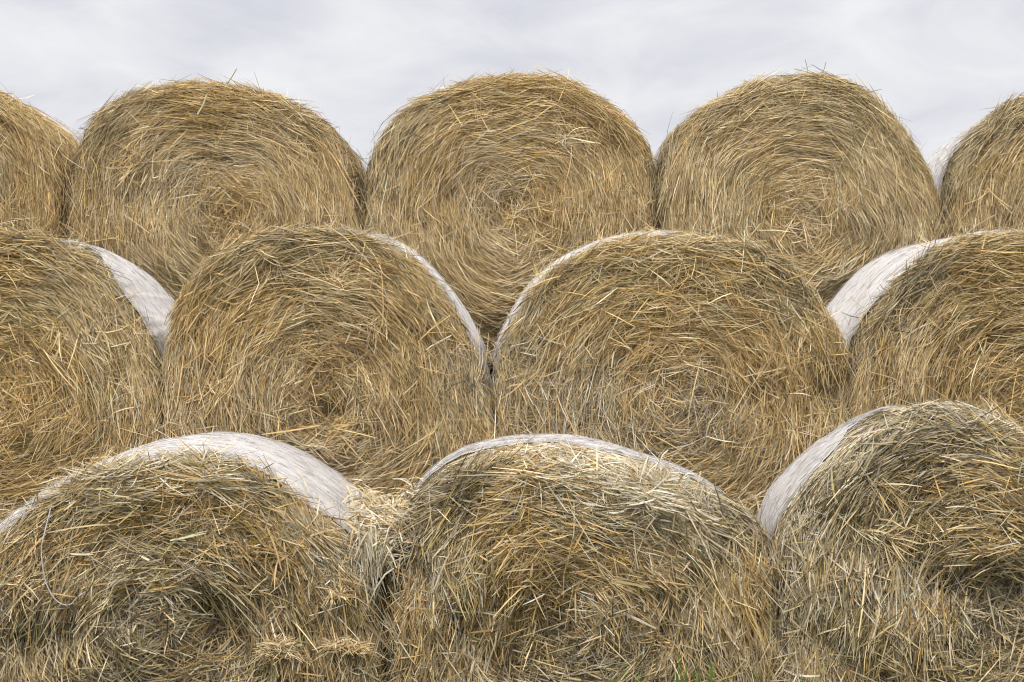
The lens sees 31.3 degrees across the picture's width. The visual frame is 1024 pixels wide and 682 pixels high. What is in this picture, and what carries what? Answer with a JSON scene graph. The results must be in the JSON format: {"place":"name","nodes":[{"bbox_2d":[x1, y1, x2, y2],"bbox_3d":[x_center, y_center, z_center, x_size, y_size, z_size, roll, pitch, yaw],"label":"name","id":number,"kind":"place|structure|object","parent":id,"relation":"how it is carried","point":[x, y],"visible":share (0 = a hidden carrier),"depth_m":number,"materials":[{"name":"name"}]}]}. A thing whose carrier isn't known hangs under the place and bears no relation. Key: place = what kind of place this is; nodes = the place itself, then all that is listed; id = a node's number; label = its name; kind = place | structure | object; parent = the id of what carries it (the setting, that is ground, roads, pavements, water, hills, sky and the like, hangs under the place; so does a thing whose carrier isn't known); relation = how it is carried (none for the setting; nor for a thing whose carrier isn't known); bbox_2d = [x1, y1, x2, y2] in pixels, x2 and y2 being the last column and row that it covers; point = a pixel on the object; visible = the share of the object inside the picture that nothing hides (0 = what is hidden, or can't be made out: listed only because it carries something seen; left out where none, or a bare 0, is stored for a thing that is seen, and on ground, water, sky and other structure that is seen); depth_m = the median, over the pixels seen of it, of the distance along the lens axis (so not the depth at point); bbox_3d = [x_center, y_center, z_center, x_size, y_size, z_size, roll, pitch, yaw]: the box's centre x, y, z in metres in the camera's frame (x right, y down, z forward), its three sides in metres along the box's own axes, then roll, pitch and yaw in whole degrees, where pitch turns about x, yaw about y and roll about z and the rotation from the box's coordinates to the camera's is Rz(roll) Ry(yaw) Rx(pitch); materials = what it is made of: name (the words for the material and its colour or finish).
{"place":"outdoors","nodes":[
{"label":"outdoors","id":0,"kind":"place"},
{"bbox_2d":[0,426,401,681],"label":"round hay bale","id":1,"kind":"object","parent":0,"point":[212,556],"visible":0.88,"depth_m":6.74,"materials":[{"name":"plant"}]},
{"bbox_2d":[41,505,84,605],"bbox_3d":[-1.641,0.786,6.708,0.162,0.361,0.070,0,0,0],"label":"net thread","id":2,"kind":"object","parent":1,"relation":"attached to","point":[43,568],"visible":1,"depth_m":6.68,"materials":[{"name":"plastic"}]},
{"bbox_2d":[0,216,175,522],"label":"round hay bale","id":3,"kind":"object","parent":1,"relation":"on","point":[81,350],"visible":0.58,"depth_m":7.90,"materials":[{"name":"plant"}]},
{"bbox_2d":[0,84,82,239],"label":"round hay bale","id":4,"kind":"object","parent":3,"relation":"on","point":[36,147],"visible":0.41,"depth_m":9.34,"materials":[{"name":"plant"}]},
{"bbox_2d":[59,72,366,302],"bbox_3d":[-1.544,-0.592,9.831,1.632,1.598,1.445,0,0,0],"label":"round hay bale","id":5,"kind":"object","parent":3,"relation":"on","point":[167,181],"visible":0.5,"depth_m":9.32,"materials":[{"name":"plant"}]},
{"bbox_2d":[197,94,206,114],"bbox_3d":[-1.564,-1.194,9.236,0.066,0.102,0.010,0,0,27],"label":"single straw","id":6,"kind":"object","parent":5,"relation":"attached to","point":[202,104],"visible":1,"depth_m":9.23,"materials":[{"name":"beige plant"}]},
{"bbox_2d":[248,632,310,667],"bbox_3d":[-0.842,1.133,6.707,0.219,0.137,0.227,0,0,44],"label":"straw tuft","id":7,"kind":"object","parent":1,"relation":"attached to","point":[283,643],"visible":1,"depth_m":6.69,"materials":[{"name":"beige plant"}]},
{"bbox_2d":[154,210,510,503],"bbox_3d":[-0.810,0.257,8.421,1.782,1.662,1.403,0,0,0],"label":"round hay bale","id":8,"kind":"object","parent":1,"relation":"on","point":[351,355],"visible":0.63,"depth_m":7.89,"materials":[{"name":"plant"}]},
{"bbox_2d":[318,585,367,612],"bbox_3d":[-0.631,0.946,6.702,0.169,0.110,0.202,0,0,-31],"label":"straw tuft","id":9,"kind":"object","parent":1,"relation":"attached to","point":[339,595],"visible":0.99,"depth_m":6.69,"materials":[{"name":"beige plant"}]},
{"bbox_2d":[309,633,390,671],"bbox_3d":[-0.593,1.139,6.708,0.304,0.138,0.199,0,0,0],"label":"straw tuft","id":10,"kind":"object","parent":1,"relation":"attached to","point":[349,645],"visible":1,"depth_m":6.69,"materials":[{"name":"beige plant"}]},
{"bbox_2d":[340,517,405,614],"bbox_3d":[-0.516,0.833,6.780,0.250,0.373,0.139,0,0,0],"label":"hanging straw","id":11,"kind":"object","parent":1,"relation":"hanging from","point":[370,550],"visible":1,"depth_m":6.76,"materials":[{"name":"beige plant"}]},
{"bbox_2d":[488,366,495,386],"bbox_3d":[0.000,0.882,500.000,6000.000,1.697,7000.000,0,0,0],"label":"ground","id":12,"kind":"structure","parent":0,"point":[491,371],"depth_m":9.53,"materials":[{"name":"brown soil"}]},
{"bbox_2d":[378,414,798,681],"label":"round hay bale","id":13,"kind":"object","parent":12,"relation":"on","point":[523,563],"visible":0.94,"depth_m":6.75,"materials":[{"name":"plant"}]},
{"bbox_2d":[329,458,437,581],"bbox_3d":[-0.475,0.693,7.056,0.455,0.456,0.714,0,0,0],"label":"loose straw","id":14,"kind":"object","parent":13,"relation":"on","point":[383,513],"visible":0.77,"depth_m":6.89,"materials":[{"name":"beige plant"}]},
{"bbox_2d":[598,443,711,529],"bbox_3d":[0.523,0.571,6.778,0.419,0.385,0.168,0,0,-11],"label":"hanging straw","id":15,"kind":"object","parent":13,"relation":"on","point":[643,469],"visible":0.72,"depth_m":6.76,"materials":[{"name":"beige plant"}]},
{"bbox_2d":[660,471,713,542],"bbox_3d":[0.624,0.636,6.787,0.247,0.302,0.126,0,0,0],"label":"hanging straw","id":16,"kind":"object","parent":13,"relation":"on","point":[697,494],"visible":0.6,"depth_m":6.76,"materials":[{"name":"beige plant"}]},
{"bbox_2d":[756,383,1023,681],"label":"round hay bale","id":17,"kind":"object","parent":12,"relation":"on","point":[899,530],"visible":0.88,"depth_m":6.75,"materials":[{"name":"plant"}]},
{"bbox_2d":[481,209,858,519],"bbox_3d":[0.704,0.258,8.438,1.755,1.784,1.414,0,0,0],"label":"round hay bale","id":18,"kind":"object","parent":17,"relation":"on","point":[721,361],"visible":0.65,"depth_m":7.89,"materials":[{"name":"plant"}]},
{"bbox_2d":[357,60,662,374],"bbox_3d":[-0.009,-0.618,9.867,1.635,1.658,1.375,0,0,0],"label":"round hay bale","id":19,"kind":"object","parent":18,"relation":"on","point":[485,186],"visible":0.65,"depth_m":9.32,"materials":[{"name":"plant"}]},
{"bbox_2d":[652,64,950,306],"bbox_3d":[1.458,-0.645,9.859,1.624,1.599,1.427,0,0,0],"label":"round hay bale","id":20,"kind":"object","parent":18,"relation":"on","point":[832,172],"visible":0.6,"depth_m":9.32,"materials":[{"name":"plant"}]},
{"bbox_2d":[826,217,1023,430],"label":"round hay bale","id":21,"kind":"object","parent":17,"relation":"on","point":[944,317],"visible":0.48,"depth_m":7.90,"materials":[{"name":"plant"}]},
{"bbox_2d":[927,91,1023,238],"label":"round hay bale","id":22,"kind":"object","parent":21,"relation":"on","point":[977,168],"visible":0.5,"depth_m":9.33,"materials":[{"name":"plant"}]},
{"bbox_2d":[0,0,1023,165],"label":"sky","id":23,"kind":"structure","parent":0,"point":[936,63],"materials":[{"name":"white"}]},
{"bbox_2d":[125,654,995,681],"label":"grass","id":24,"kind":"structure","parent":0,"point":[711,673],"depth_m":6.55,"materials":[{"name":"plant"}]}
]}

